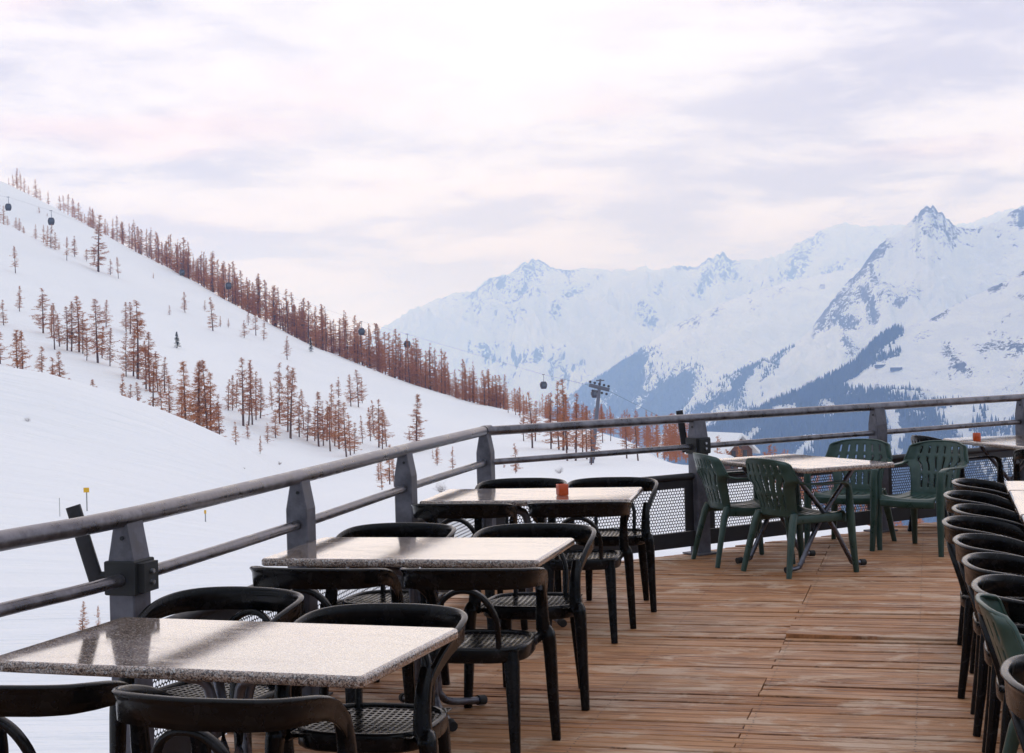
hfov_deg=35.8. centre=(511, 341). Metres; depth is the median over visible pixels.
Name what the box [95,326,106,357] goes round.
larch tree
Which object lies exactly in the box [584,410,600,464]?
larch tree
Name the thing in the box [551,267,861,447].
mountain
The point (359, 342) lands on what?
larch tree
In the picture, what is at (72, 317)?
larch tree
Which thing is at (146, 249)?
larch tree
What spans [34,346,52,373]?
larch tree
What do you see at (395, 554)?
terrace table
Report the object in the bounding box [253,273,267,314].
larch tree
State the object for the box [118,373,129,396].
larch tree
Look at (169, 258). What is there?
larch tree
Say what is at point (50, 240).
larch tree
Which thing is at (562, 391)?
larch tree
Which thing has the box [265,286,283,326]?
larch tree
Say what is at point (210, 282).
larch tree
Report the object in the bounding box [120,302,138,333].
larch tree
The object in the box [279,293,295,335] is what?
larch tree
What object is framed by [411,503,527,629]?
bistro chair
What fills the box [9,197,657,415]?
lift cable
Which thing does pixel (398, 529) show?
bistro chair
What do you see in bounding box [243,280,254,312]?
larch tree
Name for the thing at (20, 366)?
larch tree
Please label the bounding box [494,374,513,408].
larch tree
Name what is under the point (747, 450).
chalet
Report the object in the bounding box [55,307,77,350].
larch tree
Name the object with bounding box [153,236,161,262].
larch tree
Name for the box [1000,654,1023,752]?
bistro chair
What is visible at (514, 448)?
larch tree
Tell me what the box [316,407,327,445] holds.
larch tree
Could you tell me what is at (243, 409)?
larch tree
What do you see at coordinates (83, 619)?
larch tree
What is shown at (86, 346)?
larch tree
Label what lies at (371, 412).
larch tree
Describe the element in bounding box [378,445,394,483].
larch tree
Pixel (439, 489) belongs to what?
bush
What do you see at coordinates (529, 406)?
larch tree
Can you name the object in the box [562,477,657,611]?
bistro chair
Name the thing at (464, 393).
larch tree
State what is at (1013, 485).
terrace table
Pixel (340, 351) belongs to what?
larch tree
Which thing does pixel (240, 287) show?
larch tree
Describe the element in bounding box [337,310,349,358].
larch tree
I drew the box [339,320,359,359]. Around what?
larch tree
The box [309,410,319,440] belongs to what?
larch tree
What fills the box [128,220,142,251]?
larch tree
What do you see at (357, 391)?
larch tree
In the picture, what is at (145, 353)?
larch tree
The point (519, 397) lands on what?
larch tree
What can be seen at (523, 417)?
larch tree
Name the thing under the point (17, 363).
larch tree
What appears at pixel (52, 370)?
larch tree
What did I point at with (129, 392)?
larch tree
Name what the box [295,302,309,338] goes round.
larch tree
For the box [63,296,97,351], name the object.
larch tree
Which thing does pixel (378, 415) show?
larch tree
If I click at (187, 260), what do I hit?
larch tree
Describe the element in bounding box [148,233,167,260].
larch tree
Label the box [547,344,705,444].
forest
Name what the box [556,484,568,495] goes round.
candle glass
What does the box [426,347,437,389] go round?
larch tree
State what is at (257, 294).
larch tree
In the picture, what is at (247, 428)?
larch tree
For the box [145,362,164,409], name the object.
larch tree
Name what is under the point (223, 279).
larch tree
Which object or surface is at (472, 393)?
larch tree
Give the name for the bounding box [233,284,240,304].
larch tree
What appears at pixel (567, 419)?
larch tree
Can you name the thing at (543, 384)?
cable car
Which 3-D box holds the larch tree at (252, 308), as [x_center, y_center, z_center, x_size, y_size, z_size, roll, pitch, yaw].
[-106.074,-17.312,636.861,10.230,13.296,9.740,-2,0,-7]
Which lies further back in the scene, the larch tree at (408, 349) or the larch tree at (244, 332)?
the larch tree at (408, 349)
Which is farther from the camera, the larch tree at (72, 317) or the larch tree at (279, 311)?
the larch tree at (279, 311)
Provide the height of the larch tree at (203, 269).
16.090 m
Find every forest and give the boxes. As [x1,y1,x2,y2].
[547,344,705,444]
[662,343,794,460]
[667,323,1014,525]
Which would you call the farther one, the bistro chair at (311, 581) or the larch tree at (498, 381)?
the larch tree at (498, 381)
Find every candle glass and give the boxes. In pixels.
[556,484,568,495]
[973,433,980,440]
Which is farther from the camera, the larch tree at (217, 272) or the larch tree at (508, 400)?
the larch tree at (217, 272)
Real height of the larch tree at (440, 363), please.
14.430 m
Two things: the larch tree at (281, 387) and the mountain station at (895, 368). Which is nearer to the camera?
the larch tree at (281, 387)
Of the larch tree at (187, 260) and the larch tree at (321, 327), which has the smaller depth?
the larch tree at (321, 327)
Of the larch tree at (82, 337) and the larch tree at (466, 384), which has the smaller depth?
the larch tree at (82, 337)
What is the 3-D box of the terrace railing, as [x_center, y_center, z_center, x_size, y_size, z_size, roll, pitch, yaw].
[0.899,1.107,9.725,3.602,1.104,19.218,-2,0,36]
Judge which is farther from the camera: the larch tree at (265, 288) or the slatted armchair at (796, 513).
the larch tree at (265, 288)
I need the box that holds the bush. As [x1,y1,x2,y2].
[434,481,444,491]
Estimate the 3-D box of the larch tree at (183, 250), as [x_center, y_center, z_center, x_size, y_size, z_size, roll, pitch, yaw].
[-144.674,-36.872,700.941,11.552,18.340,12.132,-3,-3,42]
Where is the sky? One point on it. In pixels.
(374, 161)
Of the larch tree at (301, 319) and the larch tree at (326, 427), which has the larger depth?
the larch tree at (301, 319)
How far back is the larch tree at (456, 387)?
475.66 m
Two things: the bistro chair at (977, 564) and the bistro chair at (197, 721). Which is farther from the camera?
the bistro chair at (977, 564)
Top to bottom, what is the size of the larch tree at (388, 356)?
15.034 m
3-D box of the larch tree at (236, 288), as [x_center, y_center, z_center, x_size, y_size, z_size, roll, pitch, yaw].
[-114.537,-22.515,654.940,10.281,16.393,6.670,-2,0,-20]
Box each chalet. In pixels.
[685,432,759,456]
[708,453,737,469]
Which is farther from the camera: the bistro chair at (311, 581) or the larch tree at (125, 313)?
the larch tree at (125, 313)
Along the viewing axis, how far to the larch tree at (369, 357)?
539.44 m
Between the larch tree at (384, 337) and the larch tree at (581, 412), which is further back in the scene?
the larch tree at (384, 337)
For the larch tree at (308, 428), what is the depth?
284.70 m
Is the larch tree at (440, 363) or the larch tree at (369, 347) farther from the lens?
the larch tree at (369, 347)
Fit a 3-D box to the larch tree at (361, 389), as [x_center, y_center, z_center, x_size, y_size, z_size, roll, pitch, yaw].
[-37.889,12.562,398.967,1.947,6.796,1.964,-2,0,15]
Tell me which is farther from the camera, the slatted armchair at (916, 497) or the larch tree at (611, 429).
the larch tree at (611, 429)
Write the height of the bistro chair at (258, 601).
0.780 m
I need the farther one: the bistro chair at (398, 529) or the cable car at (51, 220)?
the cable car at (51, 220)
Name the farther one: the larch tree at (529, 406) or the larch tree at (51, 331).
the larch tree at (51, 331)
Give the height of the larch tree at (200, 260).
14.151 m
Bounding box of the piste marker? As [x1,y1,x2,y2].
[83,488,88,510]
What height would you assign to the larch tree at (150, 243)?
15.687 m
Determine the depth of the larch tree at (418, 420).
293.30 m
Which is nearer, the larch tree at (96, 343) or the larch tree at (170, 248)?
the larch tree at (96, 343)
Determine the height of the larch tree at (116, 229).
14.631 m
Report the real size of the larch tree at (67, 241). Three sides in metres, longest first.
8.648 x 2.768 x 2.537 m
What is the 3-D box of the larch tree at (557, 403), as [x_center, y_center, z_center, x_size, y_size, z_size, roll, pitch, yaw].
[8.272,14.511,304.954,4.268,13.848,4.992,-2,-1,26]
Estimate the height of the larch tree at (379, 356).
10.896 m
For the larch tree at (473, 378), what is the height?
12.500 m
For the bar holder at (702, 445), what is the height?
0.333 m
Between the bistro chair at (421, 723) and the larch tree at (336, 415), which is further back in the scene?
the larch tree at (336, 415)
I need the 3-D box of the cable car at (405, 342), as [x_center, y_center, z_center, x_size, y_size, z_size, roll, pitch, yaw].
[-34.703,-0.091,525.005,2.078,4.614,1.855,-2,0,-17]
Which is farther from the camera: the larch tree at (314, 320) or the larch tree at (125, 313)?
the larch tree at (314, 320)
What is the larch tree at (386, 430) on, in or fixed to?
on the snow ground
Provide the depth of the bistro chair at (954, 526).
7.16 m
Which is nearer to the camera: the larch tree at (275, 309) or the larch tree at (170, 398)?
the larch tree at (170, 398)
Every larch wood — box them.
[0,168,688,462]
[715,436,936,525]
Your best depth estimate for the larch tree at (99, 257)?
540.49 m
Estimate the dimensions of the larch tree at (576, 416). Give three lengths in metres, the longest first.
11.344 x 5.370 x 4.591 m
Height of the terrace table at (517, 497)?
0.747 m
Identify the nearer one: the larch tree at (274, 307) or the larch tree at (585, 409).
the larch tree at (585, 409)
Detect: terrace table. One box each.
[0,617,457,752]
[261,537,574,731]
[420,487,642,626]
[710,454,894,572]
[943,435,1023,480]
[1004,481,1023,493]
[1008,491,1023,518]
[1020,515,1023,526]
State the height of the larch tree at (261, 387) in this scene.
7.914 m
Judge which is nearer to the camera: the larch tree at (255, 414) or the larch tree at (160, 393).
the larch tree at (160, 393)
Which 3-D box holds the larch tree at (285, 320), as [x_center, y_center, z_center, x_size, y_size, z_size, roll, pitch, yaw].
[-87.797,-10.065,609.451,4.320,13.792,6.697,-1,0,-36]
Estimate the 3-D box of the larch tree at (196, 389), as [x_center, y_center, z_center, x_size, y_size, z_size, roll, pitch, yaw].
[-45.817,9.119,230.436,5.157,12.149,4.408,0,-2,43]
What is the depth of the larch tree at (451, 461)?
240.33 m
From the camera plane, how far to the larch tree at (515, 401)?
435.72 m
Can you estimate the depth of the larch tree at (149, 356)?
289.25 m
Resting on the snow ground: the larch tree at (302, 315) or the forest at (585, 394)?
the larch tree at (302, 315)
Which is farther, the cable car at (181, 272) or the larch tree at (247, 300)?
the larch tree at (247, 300)
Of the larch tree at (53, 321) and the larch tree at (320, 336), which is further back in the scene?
the larch tree at (320, 336)
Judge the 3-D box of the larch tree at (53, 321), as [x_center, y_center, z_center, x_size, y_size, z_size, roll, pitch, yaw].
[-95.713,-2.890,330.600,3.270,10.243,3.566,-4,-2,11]
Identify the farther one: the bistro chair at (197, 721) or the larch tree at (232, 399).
the larch tree at (232, 399)
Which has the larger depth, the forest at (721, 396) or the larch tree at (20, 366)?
the forest at (721, 396)
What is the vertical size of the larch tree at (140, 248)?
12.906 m
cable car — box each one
[5,198,11,210]
[48,210,54,224]
[179,263,184,275]
[225,275,231,289]
[358,321,364,334]
[404,335,410,347]
[540,374,546,388]
[591,390,596,397]
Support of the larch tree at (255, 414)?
on the snow ground
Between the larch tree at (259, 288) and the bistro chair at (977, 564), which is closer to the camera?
the bistro chair at (977, 564)
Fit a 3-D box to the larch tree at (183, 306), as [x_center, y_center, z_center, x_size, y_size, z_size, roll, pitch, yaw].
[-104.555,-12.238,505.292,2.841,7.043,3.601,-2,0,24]
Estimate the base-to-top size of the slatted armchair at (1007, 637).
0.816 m
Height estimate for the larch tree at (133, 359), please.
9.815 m
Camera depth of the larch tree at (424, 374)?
495.95 m
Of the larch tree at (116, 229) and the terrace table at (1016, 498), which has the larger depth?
the larch tree at (116, 229)
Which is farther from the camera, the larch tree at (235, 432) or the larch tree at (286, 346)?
the larch tree at (286, 346)
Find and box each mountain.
[332,206,1020,417]
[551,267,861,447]
[651,205,1023,460]
[740,271,1023,524]
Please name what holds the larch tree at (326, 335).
on the snow ground
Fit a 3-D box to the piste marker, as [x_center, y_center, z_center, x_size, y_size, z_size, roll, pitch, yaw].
[-16.604,6.583,61.971,0.216,1.715,0.068,-2,0,0]
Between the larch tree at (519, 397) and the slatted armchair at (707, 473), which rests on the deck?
the slatted armchair at (707, 473)
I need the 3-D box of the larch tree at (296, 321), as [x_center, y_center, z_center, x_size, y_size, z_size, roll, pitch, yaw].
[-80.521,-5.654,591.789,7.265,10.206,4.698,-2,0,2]
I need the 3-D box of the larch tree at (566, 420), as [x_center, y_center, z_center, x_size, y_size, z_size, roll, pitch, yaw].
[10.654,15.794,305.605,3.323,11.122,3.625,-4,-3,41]
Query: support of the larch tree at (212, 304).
on the snow ground
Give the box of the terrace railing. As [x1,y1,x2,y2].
[0,394,1023,752]
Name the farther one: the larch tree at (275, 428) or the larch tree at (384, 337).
the larch tree at (384, 337)
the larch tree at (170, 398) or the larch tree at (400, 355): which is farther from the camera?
the larch tree at (400, 355)
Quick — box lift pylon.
[589,379,609,462]
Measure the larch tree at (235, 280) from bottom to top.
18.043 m
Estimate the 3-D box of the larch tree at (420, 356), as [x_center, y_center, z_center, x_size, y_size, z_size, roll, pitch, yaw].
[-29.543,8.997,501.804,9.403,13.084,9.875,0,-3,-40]
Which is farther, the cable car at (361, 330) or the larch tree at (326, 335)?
the larch tree at (326, 335)
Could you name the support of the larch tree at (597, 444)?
on the snow ground
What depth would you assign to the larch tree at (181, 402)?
234.91 m
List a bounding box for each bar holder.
[66,504,158,595]
[676,410,710,453]
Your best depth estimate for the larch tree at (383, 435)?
287.92 m
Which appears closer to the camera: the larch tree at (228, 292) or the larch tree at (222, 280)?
the larch tree at (228, 292)
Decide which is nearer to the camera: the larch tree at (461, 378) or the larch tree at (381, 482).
the larch tree at (381, 482)
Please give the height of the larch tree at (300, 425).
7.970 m
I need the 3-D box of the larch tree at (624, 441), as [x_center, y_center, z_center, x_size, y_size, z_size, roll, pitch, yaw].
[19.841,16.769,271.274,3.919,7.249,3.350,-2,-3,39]
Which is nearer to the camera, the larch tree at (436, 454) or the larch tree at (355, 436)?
the larch tree at (436, 454)
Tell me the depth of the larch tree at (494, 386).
459.47 m
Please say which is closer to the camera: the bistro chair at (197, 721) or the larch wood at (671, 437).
the bistro chair at (197, 721)
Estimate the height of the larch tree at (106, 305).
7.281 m
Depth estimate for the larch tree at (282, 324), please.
603.82 m
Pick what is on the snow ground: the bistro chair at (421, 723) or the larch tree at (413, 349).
the larch tree at (413, 349)
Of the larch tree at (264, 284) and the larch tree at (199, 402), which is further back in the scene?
the larch tree at (264, 284)
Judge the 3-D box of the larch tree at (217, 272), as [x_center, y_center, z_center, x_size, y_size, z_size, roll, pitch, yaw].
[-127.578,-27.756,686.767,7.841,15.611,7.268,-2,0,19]
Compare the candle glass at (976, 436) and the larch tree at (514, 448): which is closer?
the candle glass at (976, 436)
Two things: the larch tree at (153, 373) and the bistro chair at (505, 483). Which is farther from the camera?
the larch tree at (153, 373)
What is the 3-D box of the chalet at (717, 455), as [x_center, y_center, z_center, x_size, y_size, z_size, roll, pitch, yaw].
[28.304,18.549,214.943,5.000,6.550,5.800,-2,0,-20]
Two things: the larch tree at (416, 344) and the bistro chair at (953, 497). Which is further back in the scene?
the larch tree at (416, 344)
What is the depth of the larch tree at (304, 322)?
595.07 m
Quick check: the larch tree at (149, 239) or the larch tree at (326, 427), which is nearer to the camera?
the larch tree at (326, 427)
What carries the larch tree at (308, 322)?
on the snow ground
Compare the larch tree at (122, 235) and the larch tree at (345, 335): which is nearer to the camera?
the larch tree at (345, 335)
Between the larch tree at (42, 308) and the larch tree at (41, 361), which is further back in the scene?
the larch tree at (42, 308)
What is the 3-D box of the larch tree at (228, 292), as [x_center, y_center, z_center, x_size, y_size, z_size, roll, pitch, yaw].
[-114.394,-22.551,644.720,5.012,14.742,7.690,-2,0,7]
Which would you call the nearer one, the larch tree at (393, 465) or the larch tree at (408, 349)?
the larch tree at (393, 465)
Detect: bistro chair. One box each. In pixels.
[0,680,151,752]
[109,586,303,752]
[111,684,356,752]
[249,566,415,734]
[265,603,467,752]
[319,522,455,695]
[400,567,560,752]
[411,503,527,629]
[464,523,596,710]
[471,478,566,593]
[527,501,636,643]
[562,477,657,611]
[942,516,1023,698]
[943,490,1016,644]
[951,478,1010,537]
[951,504,1023,673]
[952,533,1023,736]
[961,552,1023,752]
[971,574,1023,752]
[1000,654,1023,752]
[1013,449,1023,480]
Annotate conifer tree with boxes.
[174,332,179,347]
[309,338,313,351]
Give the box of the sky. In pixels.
[0,0,1023,350]
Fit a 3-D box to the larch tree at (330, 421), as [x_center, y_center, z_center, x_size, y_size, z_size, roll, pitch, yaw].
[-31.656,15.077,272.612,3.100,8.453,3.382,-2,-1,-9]
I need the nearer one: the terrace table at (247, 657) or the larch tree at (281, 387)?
the terrace table at (247, 657)
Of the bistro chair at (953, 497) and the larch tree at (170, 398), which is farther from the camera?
the larch tree at (170, 398)
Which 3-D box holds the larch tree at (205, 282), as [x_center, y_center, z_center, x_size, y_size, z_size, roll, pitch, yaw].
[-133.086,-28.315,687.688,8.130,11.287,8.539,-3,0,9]
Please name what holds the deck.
on the deck frame
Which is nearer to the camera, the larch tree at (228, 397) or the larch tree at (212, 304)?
the larch tree at (228, 397)
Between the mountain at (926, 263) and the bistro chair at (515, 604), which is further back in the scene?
the mountain at (926, 263)
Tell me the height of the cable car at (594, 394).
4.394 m
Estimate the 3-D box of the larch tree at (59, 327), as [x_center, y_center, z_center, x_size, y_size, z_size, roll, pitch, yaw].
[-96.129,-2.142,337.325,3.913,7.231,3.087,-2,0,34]
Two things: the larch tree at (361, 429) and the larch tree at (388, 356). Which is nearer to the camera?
the larch tree at (361, 429)
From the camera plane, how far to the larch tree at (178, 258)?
709.89 m
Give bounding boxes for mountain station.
[874,364,885,367]
[889,367,901,370]
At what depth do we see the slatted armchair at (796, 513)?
10.98 m
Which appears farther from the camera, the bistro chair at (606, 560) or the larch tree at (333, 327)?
the larch tree at (333, 327)
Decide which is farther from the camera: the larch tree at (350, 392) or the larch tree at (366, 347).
the larch tree at (366, 347)
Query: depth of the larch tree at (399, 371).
524.66 m
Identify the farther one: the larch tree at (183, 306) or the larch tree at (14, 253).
the larch tree at (183, 306)
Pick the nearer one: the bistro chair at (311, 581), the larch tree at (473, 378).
the bistro chair at (311, 581)
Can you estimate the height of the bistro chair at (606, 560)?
0.780 m
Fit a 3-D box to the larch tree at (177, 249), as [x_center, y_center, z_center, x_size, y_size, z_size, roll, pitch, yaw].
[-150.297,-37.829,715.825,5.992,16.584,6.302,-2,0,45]
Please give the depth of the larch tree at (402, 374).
512.25 m
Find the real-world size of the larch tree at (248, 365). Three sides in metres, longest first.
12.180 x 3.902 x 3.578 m
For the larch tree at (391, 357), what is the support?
on the snow ground
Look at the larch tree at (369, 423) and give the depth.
307.58 m
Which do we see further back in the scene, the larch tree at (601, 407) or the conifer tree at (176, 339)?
the conifer tree at (176, 339)
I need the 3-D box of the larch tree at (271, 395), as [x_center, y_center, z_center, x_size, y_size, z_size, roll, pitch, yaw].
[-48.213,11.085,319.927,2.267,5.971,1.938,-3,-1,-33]
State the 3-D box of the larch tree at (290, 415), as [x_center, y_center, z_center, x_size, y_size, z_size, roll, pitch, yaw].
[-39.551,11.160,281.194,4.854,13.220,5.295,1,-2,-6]
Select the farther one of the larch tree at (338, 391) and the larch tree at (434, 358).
the larch tree at (434, 358)
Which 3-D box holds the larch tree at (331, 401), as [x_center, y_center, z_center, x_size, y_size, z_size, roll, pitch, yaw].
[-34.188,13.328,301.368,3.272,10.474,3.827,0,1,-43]
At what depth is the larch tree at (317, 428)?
280.13 m
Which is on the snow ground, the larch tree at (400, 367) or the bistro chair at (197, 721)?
the larch tree at (400, 367)
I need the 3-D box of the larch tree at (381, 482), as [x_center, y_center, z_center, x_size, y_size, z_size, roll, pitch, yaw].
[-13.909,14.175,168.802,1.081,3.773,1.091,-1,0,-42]
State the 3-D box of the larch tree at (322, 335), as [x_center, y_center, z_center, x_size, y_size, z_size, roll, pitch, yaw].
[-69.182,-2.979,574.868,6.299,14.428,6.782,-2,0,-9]
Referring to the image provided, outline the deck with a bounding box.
[219,522,1022,752]
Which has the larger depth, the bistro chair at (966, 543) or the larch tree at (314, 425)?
the larch tree at (314, 425)
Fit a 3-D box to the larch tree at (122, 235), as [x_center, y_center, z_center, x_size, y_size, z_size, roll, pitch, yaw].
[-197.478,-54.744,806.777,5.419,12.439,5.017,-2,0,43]
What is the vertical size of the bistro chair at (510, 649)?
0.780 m
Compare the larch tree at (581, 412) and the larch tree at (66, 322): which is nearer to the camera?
the larch tree at (581, 412)
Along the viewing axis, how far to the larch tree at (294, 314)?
608.90 m
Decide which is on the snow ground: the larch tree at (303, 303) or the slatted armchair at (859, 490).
the larch tree at (303, 303)
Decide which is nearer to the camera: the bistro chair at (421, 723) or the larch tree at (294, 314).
the bistro chair at (421, 723)
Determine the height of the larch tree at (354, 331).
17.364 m
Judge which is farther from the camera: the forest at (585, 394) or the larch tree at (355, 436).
the forest at (585, 394)
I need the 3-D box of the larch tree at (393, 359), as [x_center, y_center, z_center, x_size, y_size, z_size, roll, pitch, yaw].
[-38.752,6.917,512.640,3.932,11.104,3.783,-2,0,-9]
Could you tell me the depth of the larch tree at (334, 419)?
285.78 m
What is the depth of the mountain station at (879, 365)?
4211.42 m
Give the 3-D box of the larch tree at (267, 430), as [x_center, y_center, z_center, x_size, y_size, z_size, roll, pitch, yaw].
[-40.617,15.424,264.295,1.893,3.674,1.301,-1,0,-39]
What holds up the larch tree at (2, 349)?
on the snow ground
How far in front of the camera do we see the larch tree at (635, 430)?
262.12 m
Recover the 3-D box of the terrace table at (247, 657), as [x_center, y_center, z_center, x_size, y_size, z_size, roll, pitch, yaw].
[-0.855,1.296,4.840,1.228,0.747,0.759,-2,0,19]
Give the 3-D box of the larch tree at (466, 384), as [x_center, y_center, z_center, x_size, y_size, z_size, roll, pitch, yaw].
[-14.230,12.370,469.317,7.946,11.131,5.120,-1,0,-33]
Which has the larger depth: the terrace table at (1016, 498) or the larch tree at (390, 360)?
the larch tree at (390, 360)
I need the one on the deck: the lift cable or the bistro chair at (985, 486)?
the bistro chair at (985, 486)
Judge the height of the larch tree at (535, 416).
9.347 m
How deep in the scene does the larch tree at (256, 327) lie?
516.74 m
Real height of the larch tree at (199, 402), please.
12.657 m
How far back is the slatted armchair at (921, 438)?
12.85 m
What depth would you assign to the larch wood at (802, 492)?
266.63 m
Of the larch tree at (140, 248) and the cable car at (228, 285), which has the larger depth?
the larch tree at (140, 248)
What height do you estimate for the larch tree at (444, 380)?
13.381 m
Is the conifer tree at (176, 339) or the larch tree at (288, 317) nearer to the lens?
the conifer tree at (176, 339)
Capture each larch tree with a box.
[0,300,7,324]
[0,332,7,363]
[7,330,30,367]
[7,331,32,368]
[9,246,18,272]
[15,286,23,310]
[31,288,61,332]
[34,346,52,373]
[43,224,56,246]
[44,305,55,336]
[47,303,58,349]
[47,357,59,375]
[52,315,64,346]
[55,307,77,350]
[55,351,70,379]
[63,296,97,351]
[64,238,69,260]
[67,301,79,350]
[68,236,77,256]
[72,313,92,353]
[75,299,119,362]
[75,601,88,629]
[83,333,91,360]
[85,215,108,271]
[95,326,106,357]
[100,300,113,325]
[101,328,118,365]
[112,215,119,241]
[116,332,136,376]
[118,221,127,244]
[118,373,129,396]
[119,302,131,331]
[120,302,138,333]
[121,300,161,378]
[122,335,139,375]
[127,384,133,397]
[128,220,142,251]
[134,229,149,253]
[134,382,145,402]
[137,332,163,391]
[138,341,151,388]
[143,229,148,257]
[144,230,156,257]
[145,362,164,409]
[146,237,151,257]
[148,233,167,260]
[152,352,162,390]
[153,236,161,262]
[155,244,165,264]
[155,357,171,391]
[157,378,169,412]
[161,376,179,415]
[162,235,173,267]
[165,235,173,267]
[166,243,186,272]
[172,361,205,421]
[173,242,179,272]
[174,237,198,276]
[174,379,194,420]
[179,292,186,310]
[179,360,219,429]
[183,242,191,277]
[185,254,193,278]
[186,363,211,426]
[192,360,223,429]
[194,372,224,432]
[195,254,205,285]
[195,257,202,283]
[197,255,206,284]
[197,263,213,287]
[203,251,217,290]
[206,257,219,292]
[206,297,219,330]
[209,394,225,436]
[214,259,219,290]
[214,261,225,296]
[214,263,233,298]
[221,261,242,303]
[221,379,233,409]
[224,268,233,301]
[224,357,255,425]
[226,375,238,409]
[227,267,245,304]
[230,422,241,441]
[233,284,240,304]
[236,270,255,306]
[238,281,259,310]
[240,321,249,337]
[241,277,251,311]
[242,421,250,436]
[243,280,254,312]
[244,369,261,424]
[246,360,262,424]
[249,312,258,334]
[251,274,264,317]
[252,278,261,311]
[252,372,263,419]
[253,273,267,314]
[256,280,275,316]
[256,379,267,417]
[258,285,269,321]
[261,362,286,422]
[264,409,281,437]
[265,285,282,324]
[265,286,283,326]
[265,426,274,442]
[268,382,275,405]
[271,289,289,327]
[276,303,285,330]
[276,368,301,438]
[278,301,290,331]
[278,365,296,431]
[279,290,294,333]
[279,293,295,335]
[283,336,292,359]
[284,395,305,436]
[289,304,297,335]
[290,298,309,338]
[292,314,301,338]
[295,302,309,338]
[295,302,312,342]
[297,310,312,340]
[298,301,319,343]
[299,390,307,427]
[301,405,316,440]
[307,392,327,446]
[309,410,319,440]
[311,306,320,345]
[311,309,330,346]
[314,306,332,349]
[315,314,329,350]
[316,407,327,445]
[318,306,335,351]
[320,404,334,450]
[322,400,341,440]
[325,384,339,427]
[326,400,350,448]
[328,321,337,352]
[328,407,346,445]
[329,319,338,353]
[329,319,347,356]
[330,312,352,356]
[331,402,362,456]
[335,377,341,397]
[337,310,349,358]
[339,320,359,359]
[339,415,361,454]
[341,315,361,361]
[343,332,363,360]
[343,374,355,405]
[345,322,371,365]
[345,370,366,406]
[348,423,359,453]
[351,327,363,362]
[355,330,375,366]
[357,416,364,441]
[359,327,377,367]
[359,378,363,402]
[362,324,379,368]
[365,400,380,434]
[366,408,374,440]
[367,332,392,373]
[370,323,383,372]
[370,323,390,370]
[371,341,382,370]
[372,342,382,371]
[372,399,392,447]
[374,333,401,375]
[374,408,387,448]
[377,462,386,489]
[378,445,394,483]
[380,410,393,446]
[383,329,401,377]
[385,336,397,376]
[388,351,397,377]
[390,459,395,486]
[392,334,404,378]
[394,339,404,376]
[396,347,415,381]
[397,355,405,380]
[402,338,424,384]
[402,339,417,382]
[404,338,421,383]
[405,394,426,440]
[409,349,432,387]
[417,351,434,387]
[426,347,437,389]
[426,353,433,389]
[431,348,437,389]
[434,348,451,392]
[434,449,441,463]
[435,352,452,393]
[449,447,455,468]
[451,377,460,397]
[454,359,472,397]
[456,364,472,400]
[457,370,471,400]
[463,362,477,401]
[468,373,478,402]
[474,380,479,403]
[475,370,496,404]
[485,370,495,405]
[487,376,494,406]
[490,375,502,407]
[493,375,510,407]
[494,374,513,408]
[504,389,510,412]
[510,445,522,469]
[512,389,518,414]
[514,391,523,417]
[519,402,528,440]
[520,393,537,447]
[529,400,540,440]
[542,392,557,448]
[542,394,556,442]
[551,382,567,449]
[553,379,572,450]
[555,404,573,460]
[561,395,573,449]
[568,402,589,460]
[570,393,583,448]
[574,404,590,451]
[577,406,590,458]
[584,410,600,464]
[588,409,602,450]
[599,406,607,442]
[606,412,616,440]
[618,427,632,458]
[626,416,643,460]
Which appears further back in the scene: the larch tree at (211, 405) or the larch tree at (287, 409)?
the larch tree at (287, 409)
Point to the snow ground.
(108, 445)
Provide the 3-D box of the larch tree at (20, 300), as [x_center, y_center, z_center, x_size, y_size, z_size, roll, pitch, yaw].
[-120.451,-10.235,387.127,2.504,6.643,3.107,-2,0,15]
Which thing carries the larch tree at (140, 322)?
on the snow ground
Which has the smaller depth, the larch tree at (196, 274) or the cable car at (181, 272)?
the cable car at (181, 272)
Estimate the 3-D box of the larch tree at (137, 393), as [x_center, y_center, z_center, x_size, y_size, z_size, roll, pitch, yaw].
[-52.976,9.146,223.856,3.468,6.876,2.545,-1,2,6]
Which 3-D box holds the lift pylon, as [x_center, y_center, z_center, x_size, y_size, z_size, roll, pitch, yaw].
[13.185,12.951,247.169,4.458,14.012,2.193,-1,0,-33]
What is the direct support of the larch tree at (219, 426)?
on the snow ground
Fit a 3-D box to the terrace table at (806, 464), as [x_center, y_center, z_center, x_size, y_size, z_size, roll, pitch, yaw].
[2.065,1.235,11.416,0.760,0.747,1.250,-1,0,-26]
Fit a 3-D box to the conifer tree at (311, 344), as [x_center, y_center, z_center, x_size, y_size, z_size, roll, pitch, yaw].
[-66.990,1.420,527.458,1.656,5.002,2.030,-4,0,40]
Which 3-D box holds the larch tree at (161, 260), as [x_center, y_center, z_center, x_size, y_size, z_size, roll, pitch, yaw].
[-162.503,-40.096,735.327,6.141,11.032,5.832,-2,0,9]
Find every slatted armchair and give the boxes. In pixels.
[691,452,795,567]
[741,458,858,578]
[804,438,896,549]
[870,440,968,556]
[907,435,1003,537]
[975,593,1023,752]
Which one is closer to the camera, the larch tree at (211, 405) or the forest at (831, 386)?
the larch tree at (211, 405)
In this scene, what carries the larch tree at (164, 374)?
on the snow ground
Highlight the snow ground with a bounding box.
[0,181,869,752]
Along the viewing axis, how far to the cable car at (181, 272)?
589.38 m

